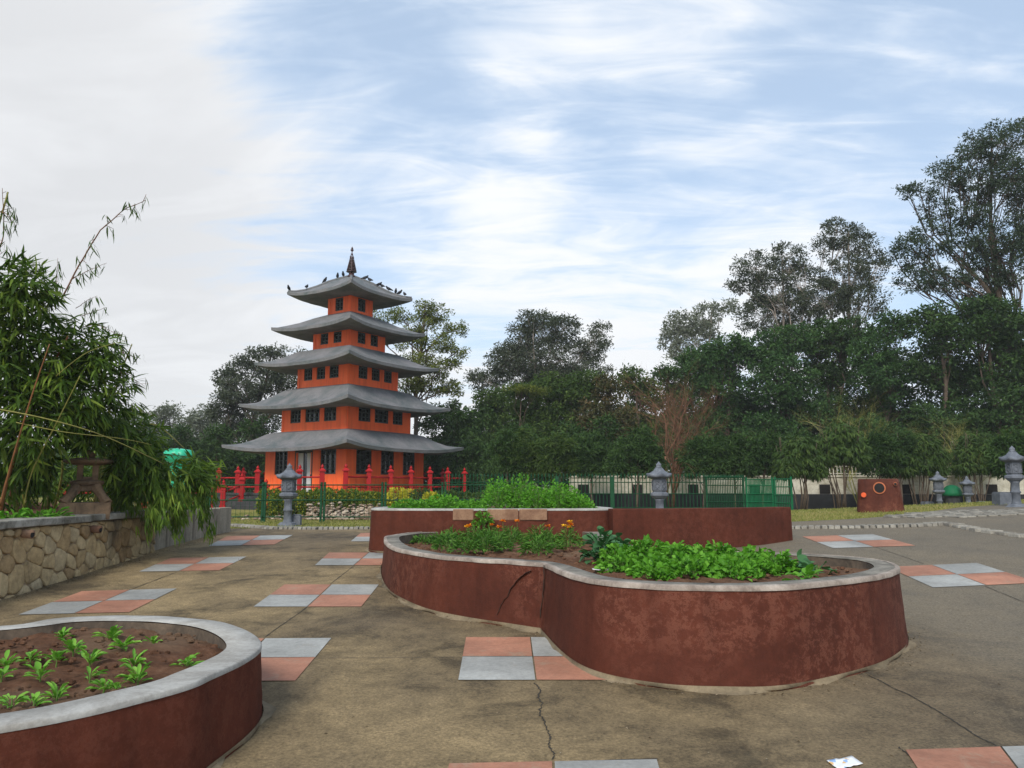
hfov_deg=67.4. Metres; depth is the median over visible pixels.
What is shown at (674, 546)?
leafy green
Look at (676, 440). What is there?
bare tree
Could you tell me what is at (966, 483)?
stone lantern
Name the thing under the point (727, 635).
curved flower bed
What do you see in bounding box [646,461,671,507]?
stone lantern
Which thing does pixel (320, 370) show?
window
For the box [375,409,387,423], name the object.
window
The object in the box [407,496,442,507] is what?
bushy plant
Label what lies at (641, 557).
leafy green
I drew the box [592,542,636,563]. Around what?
leafy green
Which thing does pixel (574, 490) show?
bushy plant
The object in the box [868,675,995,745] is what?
pavement crack
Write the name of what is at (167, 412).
tree
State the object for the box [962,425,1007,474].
undergrowth bush
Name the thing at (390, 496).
yellow shrub
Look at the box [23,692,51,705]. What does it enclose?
seedling
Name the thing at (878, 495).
pipe block
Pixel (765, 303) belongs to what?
tree
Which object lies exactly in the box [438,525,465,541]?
flowering plant
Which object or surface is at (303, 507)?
croton shrub
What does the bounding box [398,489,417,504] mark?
yellow shrub
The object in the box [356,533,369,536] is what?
paving tiles
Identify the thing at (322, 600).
paving tiles
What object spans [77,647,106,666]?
seedling
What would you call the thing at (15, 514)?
ground plant
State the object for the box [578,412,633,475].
undergrowth bush
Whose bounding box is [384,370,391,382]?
window
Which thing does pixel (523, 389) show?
tree
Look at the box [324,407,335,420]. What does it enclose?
window
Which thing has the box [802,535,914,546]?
paving tiles
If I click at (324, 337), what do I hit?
window
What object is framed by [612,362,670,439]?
tree
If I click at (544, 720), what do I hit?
pavement crack
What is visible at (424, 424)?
tree
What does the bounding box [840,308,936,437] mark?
tree
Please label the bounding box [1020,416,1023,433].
undergrowth bush
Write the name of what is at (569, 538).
flowering plant
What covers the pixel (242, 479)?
red railing
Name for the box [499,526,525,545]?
flowering plant
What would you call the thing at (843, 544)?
paving tiles
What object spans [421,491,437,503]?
yellow shrub
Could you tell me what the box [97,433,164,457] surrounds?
undergrowth bush
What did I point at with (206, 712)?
round flower bed
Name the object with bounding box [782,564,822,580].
broad leaved plant
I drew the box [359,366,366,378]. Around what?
window
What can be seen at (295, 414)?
window
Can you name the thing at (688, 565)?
leafy green
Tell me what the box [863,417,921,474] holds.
undergrowth bush
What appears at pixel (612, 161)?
sky
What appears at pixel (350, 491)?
croton shrub
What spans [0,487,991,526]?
ground
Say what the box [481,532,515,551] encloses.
flowering plant
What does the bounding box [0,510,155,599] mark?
stone retaining wall
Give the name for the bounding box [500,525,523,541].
flowering plant
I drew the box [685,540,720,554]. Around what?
leafy green
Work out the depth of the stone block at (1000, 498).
18.63 m
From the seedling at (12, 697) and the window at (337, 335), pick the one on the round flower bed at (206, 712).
the seedling at (12, 697)
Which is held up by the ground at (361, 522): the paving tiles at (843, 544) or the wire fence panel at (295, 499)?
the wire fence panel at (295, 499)
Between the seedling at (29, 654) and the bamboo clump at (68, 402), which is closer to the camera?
the seedling at (29, 654)
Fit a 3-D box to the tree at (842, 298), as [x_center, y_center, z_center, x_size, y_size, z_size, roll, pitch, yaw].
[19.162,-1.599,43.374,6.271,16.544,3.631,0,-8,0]
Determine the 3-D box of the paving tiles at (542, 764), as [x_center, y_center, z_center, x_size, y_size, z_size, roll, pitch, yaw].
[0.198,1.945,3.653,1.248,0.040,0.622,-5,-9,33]
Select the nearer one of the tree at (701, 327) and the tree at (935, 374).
the tree at (935, 374)
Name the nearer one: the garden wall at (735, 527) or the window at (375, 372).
the garden wall at (735, 527)
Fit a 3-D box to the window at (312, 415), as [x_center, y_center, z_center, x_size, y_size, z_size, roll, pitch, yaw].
[-8.404,1.331,32.562,0.869,0.577,0.100,-5,-9,33]
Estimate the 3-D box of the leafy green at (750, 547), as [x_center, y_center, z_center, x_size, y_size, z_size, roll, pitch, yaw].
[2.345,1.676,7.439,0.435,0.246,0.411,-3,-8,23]
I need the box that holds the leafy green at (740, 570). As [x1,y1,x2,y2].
[700,558,766,581]
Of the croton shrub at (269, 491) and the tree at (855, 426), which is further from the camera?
the tree at (855, 426)
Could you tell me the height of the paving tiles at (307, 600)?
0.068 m
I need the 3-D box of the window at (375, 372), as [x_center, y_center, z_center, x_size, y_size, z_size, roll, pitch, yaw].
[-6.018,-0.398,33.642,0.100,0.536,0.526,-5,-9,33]
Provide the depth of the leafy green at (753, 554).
7.13 m
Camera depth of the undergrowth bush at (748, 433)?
32.93 m
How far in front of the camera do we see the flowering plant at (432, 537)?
11.05 m
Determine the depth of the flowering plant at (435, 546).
9.49 m
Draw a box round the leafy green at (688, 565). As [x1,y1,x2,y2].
[665,551,721,578]
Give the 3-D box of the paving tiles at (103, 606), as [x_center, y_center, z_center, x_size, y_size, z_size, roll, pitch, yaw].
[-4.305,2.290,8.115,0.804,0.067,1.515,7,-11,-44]
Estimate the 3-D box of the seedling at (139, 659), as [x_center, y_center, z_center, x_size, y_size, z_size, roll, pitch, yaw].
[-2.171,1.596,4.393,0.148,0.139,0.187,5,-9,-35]
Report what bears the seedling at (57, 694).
on the round flower bed at (206, 712)
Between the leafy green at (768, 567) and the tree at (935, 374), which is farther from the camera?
the tree at (935, 374)
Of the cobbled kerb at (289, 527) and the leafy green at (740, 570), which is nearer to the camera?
the leafy green at (740, 570)
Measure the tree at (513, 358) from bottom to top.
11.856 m
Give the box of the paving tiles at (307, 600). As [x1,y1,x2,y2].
[255,584,378,605]
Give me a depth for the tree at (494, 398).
39.77 m
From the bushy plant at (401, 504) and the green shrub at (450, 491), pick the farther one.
the green shrub at (450, 491)
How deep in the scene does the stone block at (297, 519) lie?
17.16 m
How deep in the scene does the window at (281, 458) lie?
32.70 m
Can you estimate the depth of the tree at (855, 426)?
29.16 m
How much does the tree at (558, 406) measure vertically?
6.890 m
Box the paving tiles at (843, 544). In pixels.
[818,534,890,547]
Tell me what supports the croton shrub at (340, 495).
on the ground at (361, 522)
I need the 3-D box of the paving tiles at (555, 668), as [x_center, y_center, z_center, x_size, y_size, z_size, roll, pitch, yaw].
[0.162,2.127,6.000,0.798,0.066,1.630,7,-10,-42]
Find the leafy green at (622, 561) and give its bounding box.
[594,547,639,572]
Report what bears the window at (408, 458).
in the pagoda
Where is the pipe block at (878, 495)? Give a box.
[857,479,904,512]
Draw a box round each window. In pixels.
[275,451,287,474]
[291,410,300,422]
[304,368,311,380]
[306,408,319,421]
[317,367,324,379]
[320,449,335,473]
[321,333,327,344]
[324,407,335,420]
[330,365,338,377]
[334,331,341,342]
[336,297,342,310]
[356,450,370,473]
[358,298,364,312]
[358,332,364,343]
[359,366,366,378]
[359,407,369,421]
[371,335,377,346]
[372,368,379,380]
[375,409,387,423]
[381,451,393,474]
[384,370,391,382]
[393,412,401,424]
[403,452,414,474]
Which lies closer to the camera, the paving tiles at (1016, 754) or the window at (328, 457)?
the paving tiles at (1016, 754)
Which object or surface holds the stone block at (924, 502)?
on the ground at (361, 522)
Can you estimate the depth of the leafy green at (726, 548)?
7.62 m
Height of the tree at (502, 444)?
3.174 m
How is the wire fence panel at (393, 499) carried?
on the ground at (361, 522)
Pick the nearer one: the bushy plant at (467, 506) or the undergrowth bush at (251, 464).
the bushy plant at (467, 506)
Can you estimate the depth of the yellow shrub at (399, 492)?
23.47 m
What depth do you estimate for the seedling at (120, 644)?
4.86 m
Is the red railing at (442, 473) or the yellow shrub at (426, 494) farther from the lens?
the red railing at (442, 473)
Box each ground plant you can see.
[0,508,38,518]
[19,507,58,517]
[39,503,74,515]
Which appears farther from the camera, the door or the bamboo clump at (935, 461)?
the door
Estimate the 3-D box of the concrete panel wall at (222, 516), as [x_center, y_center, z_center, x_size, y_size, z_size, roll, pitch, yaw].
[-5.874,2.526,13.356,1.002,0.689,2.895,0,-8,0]
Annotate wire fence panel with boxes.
[208,482,263,520]
[263,482,322,521]
[322,482,383,521]
[384,482,443,506]
[444,482,502,500]
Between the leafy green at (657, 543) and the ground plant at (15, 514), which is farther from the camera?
the ground plant at (15, 514)
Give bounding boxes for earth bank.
[0,502,144,518]
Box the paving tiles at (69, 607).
[21,588,175,613]
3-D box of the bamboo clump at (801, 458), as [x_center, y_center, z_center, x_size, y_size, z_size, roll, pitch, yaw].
[9.906,3.048,26.306,2.086,2.709,1.554,0,-8,0]
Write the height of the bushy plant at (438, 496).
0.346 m
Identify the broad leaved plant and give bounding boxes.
[578,526,623,563]
[589,530,631,558]
[781,549,818,569]
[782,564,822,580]
[796,554,837,575]
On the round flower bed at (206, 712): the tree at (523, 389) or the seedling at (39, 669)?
the seedling at (39, 669)
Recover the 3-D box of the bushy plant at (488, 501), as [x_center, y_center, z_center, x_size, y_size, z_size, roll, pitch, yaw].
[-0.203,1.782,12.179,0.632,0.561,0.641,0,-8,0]
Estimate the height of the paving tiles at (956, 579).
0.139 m
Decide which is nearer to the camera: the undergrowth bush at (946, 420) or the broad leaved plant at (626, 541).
the broad leaved plant at (626, 541)
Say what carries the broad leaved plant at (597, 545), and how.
on the curved flower bed at (727, 635)
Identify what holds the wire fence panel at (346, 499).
on the ground at (361, 522)
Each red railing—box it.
[215,466,261,492]
[219,473,245,506]
[241,467,264,492]
[296,464,325,490]
[342,464,467,492]
[423,468,445,490]
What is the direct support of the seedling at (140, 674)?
on the round flower bed at (206, 712)
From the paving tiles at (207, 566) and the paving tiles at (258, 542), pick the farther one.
the paving tiles at (258, 542)
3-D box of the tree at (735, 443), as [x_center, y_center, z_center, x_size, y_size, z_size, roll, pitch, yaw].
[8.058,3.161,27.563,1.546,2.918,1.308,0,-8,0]
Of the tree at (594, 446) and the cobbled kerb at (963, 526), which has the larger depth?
the tree at (594, 446)
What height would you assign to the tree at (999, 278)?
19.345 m
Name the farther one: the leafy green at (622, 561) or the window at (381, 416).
the window at (381, 416)
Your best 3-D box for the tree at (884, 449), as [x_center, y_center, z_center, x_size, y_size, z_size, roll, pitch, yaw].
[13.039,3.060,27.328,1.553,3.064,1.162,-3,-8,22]
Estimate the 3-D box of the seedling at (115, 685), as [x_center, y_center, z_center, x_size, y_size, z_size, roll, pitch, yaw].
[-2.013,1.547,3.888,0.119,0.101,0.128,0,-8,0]
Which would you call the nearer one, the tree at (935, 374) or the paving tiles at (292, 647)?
the paving tiles at (292, 647)
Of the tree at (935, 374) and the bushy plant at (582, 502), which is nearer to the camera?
the bushy plant at (582, 502)
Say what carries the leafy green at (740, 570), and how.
on the curved flower bed at (727, 635)
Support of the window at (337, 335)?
in the pagoda
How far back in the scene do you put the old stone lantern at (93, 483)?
10.33 m
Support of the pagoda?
on the ground at (361, 522)
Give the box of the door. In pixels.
[294,450,312,492]
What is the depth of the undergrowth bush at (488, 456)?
32.55 m
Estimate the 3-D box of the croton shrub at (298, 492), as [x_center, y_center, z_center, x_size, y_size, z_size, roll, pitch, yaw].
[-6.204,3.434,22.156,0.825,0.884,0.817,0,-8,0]
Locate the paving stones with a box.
[883,508,1023,517]
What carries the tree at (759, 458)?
on the ground at (361, 522)
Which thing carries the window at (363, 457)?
in the pagoda
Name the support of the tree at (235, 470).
on the ground at (361, 522)
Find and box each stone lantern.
[58,450,113,518]
[276,463,301,525]
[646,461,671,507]
[929,471,946,504]
[959,476,974,502]
[999,446,1023,506]
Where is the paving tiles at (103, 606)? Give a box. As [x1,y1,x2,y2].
[54,590,153,612]
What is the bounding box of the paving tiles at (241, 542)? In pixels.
[209,535,291,545]
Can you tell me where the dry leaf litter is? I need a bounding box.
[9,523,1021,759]
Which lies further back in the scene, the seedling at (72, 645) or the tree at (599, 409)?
the tree at (599, 409)
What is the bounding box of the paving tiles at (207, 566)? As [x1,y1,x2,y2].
[158,557,232,570]
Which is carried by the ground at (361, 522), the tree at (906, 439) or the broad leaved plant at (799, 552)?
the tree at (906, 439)
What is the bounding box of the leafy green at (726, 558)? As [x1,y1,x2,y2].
[700,553,739,567]
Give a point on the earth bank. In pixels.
(33, 508)
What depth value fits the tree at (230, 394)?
46.11 m
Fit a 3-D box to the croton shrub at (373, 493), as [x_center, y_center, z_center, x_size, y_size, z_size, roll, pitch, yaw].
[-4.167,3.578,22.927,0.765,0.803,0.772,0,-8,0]
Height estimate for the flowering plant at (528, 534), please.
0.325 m
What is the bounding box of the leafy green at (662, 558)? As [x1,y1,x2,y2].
[635,553,676,573]
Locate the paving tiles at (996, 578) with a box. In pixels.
[899,565,1023,584]
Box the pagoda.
[213,247,465,509]
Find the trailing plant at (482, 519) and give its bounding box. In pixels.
[471,505,494,530]
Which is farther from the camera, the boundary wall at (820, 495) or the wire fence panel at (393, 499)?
the boundary wall at (820, 495)
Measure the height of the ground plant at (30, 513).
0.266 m
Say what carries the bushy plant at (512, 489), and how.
on the raised flower bed at (385, 521)
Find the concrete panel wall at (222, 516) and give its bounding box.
[153,507,230,549]
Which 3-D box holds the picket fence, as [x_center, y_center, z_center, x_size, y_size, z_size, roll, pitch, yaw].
[2.094,3.661,25.742,8.753,1.343,0.130,0,-8,0]
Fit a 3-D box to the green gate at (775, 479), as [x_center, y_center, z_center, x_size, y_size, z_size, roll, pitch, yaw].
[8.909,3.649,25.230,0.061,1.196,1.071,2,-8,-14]
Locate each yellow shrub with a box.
[374,493,392,506]
[386,486,408,506]
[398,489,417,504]
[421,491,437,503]
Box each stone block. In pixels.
[292,514,301,525]
[920,501,933,505]
[992,492,1011,504]
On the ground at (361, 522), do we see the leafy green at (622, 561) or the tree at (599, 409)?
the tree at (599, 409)
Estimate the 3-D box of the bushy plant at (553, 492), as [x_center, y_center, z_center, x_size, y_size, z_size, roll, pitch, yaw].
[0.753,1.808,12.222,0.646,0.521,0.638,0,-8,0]
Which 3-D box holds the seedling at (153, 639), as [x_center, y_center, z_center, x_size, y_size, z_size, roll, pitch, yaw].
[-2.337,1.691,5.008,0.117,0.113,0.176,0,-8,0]
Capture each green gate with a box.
[704,474,744,507]
[745,477,773,506]
[773,477,793,509]
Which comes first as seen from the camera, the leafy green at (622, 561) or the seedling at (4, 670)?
the seedling at (4, 670)
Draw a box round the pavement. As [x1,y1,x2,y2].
[0,503,1023,767]
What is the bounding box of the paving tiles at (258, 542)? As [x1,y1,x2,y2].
[218,536,283,544]
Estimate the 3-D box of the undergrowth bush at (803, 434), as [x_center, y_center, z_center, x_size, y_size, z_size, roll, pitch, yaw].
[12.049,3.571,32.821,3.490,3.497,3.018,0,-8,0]
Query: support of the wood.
on the ground at (361, 522)
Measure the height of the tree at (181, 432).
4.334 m
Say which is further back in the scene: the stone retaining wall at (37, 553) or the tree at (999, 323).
the tree at (999, 323)
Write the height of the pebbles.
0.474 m
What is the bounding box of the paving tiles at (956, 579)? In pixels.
[909,563,1003,586]
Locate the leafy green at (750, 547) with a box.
[739,544,775,559]
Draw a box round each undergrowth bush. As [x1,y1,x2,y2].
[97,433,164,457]
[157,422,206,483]
[181,422,250,492]
[218,415,272,491]
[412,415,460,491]
[436,430,494,497]
[477,420,547,496]
[529,419,585,490]
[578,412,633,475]
[626,427,692,475]
[667,419,737,474]
[739,426,785,474]
[781,427,831,470]
[811,414,871,474]
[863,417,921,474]
[924,409,969,474]
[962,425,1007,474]
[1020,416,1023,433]
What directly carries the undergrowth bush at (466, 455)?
on the ground at (361, 522)
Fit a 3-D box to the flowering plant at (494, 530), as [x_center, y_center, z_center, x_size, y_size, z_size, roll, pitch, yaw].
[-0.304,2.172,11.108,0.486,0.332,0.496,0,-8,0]
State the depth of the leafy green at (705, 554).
7.30 m
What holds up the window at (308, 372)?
in the pagoda
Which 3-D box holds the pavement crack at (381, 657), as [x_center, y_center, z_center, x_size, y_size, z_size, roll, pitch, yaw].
[-0.964,2.127,5.972,1.143,0.002,0.014,0,-8,-1]
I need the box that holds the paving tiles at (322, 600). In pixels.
[270,584,369,605]
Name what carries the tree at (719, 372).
on the ground at (361, 522)
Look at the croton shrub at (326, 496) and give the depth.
22.44 m
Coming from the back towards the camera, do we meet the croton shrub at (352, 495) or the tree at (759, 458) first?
the tree at (759, 458)
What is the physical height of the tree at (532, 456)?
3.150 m
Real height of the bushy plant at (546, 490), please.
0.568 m
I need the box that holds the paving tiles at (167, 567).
[141,556,246,570]
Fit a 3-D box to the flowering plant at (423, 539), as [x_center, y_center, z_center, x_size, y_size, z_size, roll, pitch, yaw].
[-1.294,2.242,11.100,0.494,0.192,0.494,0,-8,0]
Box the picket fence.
[444,473,704,507]
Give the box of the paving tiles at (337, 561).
[316,552,382,564]
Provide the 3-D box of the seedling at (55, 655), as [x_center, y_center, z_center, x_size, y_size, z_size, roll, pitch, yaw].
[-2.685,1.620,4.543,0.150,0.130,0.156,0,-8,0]
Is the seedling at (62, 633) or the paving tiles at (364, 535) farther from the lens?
the paving tiles at (364, 535)
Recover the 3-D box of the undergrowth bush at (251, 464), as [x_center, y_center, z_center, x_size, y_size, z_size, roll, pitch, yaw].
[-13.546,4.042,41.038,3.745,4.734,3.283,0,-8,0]
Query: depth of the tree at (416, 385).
40.38 m
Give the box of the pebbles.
[231,502,383,519]
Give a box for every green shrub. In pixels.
[409,487,431,501]
[435,489,458,498]
[454,490,470,498]
[468,492,489,503]
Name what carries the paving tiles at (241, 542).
on the pavement
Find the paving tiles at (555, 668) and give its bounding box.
[463,637,605,679]
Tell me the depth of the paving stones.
15.58 m
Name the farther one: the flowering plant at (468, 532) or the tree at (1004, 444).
the tree at (1004, 444)
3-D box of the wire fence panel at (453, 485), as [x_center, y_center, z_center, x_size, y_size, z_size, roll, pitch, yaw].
[-0.952,2.929,18.969,1.438,1.003,0.070,0,-8,0]
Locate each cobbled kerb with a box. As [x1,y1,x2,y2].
[231,524,369,529]
[792,521,954,528]
[943,523,1023,537]
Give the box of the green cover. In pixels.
[942,485,962,504]
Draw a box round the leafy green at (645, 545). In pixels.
[626,535,659,556]
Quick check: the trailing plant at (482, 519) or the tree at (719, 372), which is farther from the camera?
the tree at (719, 372)
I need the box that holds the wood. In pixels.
[0,400,995,497]
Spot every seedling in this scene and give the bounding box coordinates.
[0,650,20,666]
[0,665,15,682]
[0,691,31,708]
[15,649,46,664]
[22,659,54,681]
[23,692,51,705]
[39,681,71,700]
[42,649,68,667]
[54,627,74,640]
[57,638,86,656]
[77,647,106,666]
[85,666,106,682]
[85,678,111,693]
[92,625,123,638]
[98,679,126,689]
[106,635,141,650]
[114,662,152,684]
[117,648,146,666]
[142,636,162,643]
[169,653,202,665]
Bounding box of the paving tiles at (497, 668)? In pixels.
[458,637,561,679]
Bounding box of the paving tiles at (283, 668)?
[259,638,314,680]
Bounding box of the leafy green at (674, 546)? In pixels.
[654,540,696,558]
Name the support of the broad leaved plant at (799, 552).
on the curved flower bed at (727, 635)
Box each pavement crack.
[347,657,405,657]
[534,683,554,758]
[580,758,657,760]
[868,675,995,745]
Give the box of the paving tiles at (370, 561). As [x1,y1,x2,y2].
[323,552,382,564]
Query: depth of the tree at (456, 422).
39.42 m
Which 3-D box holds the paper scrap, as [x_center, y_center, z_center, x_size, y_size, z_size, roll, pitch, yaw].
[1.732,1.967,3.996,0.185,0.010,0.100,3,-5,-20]
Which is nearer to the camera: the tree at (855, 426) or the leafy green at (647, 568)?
the leafy green at (647, 568)
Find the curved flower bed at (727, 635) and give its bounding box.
[376,532,916,694]
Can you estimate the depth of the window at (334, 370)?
32.77 m
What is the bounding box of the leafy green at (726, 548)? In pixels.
[697,539,742,554]
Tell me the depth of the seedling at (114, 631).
5.17 m
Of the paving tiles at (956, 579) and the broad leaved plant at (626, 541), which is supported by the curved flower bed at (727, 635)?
the broad leaved plant at (626, 541)
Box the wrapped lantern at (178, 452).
[162,448,193,486]
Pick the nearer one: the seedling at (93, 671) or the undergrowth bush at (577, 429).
the seedling at (93, 671)
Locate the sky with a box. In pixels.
[0,0,1023,479]
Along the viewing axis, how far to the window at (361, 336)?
33.69 m
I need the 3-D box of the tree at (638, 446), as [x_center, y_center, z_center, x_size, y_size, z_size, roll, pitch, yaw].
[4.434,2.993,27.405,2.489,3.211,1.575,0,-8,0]
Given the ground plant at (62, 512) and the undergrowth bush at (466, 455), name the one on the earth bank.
the ground plant at (62, 512)
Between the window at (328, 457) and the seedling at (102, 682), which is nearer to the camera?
the seedling at (102, 682)
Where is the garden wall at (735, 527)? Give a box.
[608,507,792,547]
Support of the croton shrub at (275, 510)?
on the ground at (361, 522)
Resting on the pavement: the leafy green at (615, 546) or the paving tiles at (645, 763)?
the paving tiles at (645, 763)
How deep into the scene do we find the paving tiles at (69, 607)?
8.03 m
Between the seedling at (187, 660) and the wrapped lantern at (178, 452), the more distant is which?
the wrapped lantern at (178, 452)
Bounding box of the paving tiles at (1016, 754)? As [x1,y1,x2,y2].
[1002,746,1023,767]
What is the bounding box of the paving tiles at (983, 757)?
[906,746,1015,767]
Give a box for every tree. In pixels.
[95,400,187,445]
[169,403,216,447]
[201,342,307,468]
[210,458,262,492]
[373,298,470,434]
[424,398,504,489]
[463,308,616,494]
[466,384,537,459]
[485,427,528,483]
[498,368,604,443]
[498,427,545,486]
[502,384,552,481]
[536,432,583,486]
[569,373,644,447]
[571,429,613,501]
[603,424,669,506]
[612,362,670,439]
[617,359,754,506]
[647,350,708,474]
[655,297,740,366]
[672,331,778,437]
[672,431,733,506]
[716,431,750,506]
[723,240,830,418]
[731,319,840,440]
[736,429,783,506]
[790,314,892,471]
[793,216,895,467]
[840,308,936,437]
[856,427,901,478]
[877,430,926,498]
[880,116,1023,432]
[888,299,996,449]
[948,290,1023,436]
[980,426,1023,490]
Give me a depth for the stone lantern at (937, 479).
25.07 m
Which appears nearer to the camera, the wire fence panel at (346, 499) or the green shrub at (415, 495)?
the wire fence panel at (346, 499)
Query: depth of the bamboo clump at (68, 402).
9.72 m
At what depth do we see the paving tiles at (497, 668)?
5.75 m
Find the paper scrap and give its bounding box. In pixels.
[827,756,862,767]
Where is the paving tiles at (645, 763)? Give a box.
[555,759,658,767]
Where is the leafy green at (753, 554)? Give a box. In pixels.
[716,548,759,560]
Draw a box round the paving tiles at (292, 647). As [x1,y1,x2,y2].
[261,638,330,656]
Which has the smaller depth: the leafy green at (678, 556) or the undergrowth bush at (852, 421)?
the leafy green at (678, 556)
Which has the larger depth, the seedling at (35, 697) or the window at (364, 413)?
the window at (364, 413)
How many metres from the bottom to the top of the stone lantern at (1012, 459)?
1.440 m
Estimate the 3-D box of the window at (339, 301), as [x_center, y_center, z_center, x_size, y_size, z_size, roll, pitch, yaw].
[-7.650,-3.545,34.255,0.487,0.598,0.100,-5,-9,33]
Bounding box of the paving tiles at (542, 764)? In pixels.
[448,761,551,767]
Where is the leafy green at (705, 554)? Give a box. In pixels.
[695,550,722,560]
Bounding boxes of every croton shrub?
[254,487,283,515]
[268,491,294,515]
[292,489,309,515]
[295,489,322,515]
[309,487,335,514]
[322,488,349,510]
[336,488,361,511]
[348,490,374,514]
[362,491,383,507]
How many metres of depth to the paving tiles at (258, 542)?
13.17 m
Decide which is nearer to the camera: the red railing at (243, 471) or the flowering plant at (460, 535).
the flowering plant at (460, 535)
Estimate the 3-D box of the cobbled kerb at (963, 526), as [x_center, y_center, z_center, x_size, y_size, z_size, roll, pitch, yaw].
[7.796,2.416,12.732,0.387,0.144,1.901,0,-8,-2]
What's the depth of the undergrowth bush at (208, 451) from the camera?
40.60 m
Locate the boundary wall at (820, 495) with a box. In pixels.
[571,466,1023,508]
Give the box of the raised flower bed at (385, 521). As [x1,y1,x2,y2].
[364,505,609,552]
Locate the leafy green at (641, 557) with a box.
[632,548,667,562]
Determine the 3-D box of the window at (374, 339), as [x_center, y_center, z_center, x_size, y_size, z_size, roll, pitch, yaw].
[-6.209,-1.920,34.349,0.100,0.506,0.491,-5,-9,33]
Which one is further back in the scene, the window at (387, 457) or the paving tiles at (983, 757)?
the window at (387, 457)
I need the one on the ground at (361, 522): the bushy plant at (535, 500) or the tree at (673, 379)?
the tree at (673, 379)
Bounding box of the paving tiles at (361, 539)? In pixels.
[352,537,369,540]
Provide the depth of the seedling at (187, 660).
4.40 m
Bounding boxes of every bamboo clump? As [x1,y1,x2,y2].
[0,188,229,547]
[0,192,172,512]
[771,434,829,509]
[815,420,872,508]
[893,431,954,504]
[948,430,997,502]
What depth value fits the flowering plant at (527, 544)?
8.79 m
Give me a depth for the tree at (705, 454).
27.07 m
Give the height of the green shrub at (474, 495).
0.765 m
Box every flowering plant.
[409,533,433,544]
[424,530,450,542]
[430,530,463,552]
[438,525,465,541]
[448,534,486,552]
[463,523,489,541]
[465,528,502,553]
[478,522,500,540]
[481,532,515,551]
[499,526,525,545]
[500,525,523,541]
[517,534,555,556]
[524,524,552,541]
[530,527,566,551]
[551,527,584,548]
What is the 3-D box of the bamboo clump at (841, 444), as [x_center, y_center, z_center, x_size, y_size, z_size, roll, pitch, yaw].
[11.357,2.816,26.558,2.177,3.239,1.567,0,-8,0]
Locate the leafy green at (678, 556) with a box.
[668,551,694,563]
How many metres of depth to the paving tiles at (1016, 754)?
4.11 m
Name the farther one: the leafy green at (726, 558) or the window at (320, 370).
the window at (320, 370)
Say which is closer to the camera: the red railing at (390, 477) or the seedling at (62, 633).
the seedling at (62, 633)
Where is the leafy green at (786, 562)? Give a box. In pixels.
[752,549,800,573]
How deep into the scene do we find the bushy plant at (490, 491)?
12.96 m
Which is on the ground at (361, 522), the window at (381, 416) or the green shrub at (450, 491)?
the green shrub at (450, 491)
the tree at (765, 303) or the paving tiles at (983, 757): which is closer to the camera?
the paving tiles at (983, 757)
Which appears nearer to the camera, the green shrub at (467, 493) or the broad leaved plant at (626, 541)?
the broad leaved plant at (626, 541)
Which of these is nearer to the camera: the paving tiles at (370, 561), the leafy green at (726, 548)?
the leafy green at (726, 548)
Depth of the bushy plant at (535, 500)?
12.05 m
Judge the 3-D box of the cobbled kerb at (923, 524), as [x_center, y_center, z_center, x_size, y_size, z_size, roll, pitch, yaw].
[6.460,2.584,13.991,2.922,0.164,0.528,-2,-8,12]
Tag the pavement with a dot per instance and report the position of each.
(368, 707)
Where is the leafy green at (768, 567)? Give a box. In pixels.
[730,557,784,575]
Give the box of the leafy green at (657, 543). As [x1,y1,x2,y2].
[639,534,670,558]
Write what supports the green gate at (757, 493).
on the ground at (361, 522)
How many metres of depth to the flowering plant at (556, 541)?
9.34 m
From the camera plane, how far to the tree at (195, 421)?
61.87 m
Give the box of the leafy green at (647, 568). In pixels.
[625,557,677,580]
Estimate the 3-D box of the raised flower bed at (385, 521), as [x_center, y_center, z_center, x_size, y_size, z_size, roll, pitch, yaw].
[-0.346,2.440,12.809,3.949,0.785,2.721,0,-8,0]
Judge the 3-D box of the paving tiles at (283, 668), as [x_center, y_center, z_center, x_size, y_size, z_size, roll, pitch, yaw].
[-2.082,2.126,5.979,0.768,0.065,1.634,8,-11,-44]
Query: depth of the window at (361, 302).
34.44 m
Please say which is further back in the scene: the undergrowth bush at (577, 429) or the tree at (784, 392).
the tree at (784, 392)
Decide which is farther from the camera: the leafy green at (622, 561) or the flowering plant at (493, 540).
the flowering plant at (493, 540)
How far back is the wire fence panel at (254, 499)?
18.96 m
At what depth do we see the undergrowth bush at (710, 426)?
33.09 m
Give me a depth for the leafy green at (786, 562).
6.77 m
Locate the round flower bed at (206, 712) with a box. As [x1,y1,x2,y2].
[0,615,275,767]
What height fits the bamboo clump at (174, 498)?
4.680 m
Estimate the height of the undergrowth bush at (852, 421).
4.078 m
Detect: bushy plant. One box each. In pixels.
[388,498,418,507]
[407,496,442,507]
[426,492,454,507]
[432,494,464,507]
[454,503,481,507]
[459,498,487,507]
[479,476,511,507]
[479,479,518,508]
[496,475,533,507]
[508,472,541,507]
[518,484,556,507]
[533,479,562,507]
[540,481,578,507]
[555,480,585,507]
[560,492,597,507]
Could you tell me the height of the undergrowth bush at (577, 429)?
3.840 m
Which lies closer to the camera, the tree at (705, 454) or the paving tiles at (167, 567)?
the paving tiles at (167, 567)
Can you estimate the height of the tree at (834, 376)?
9.826 m

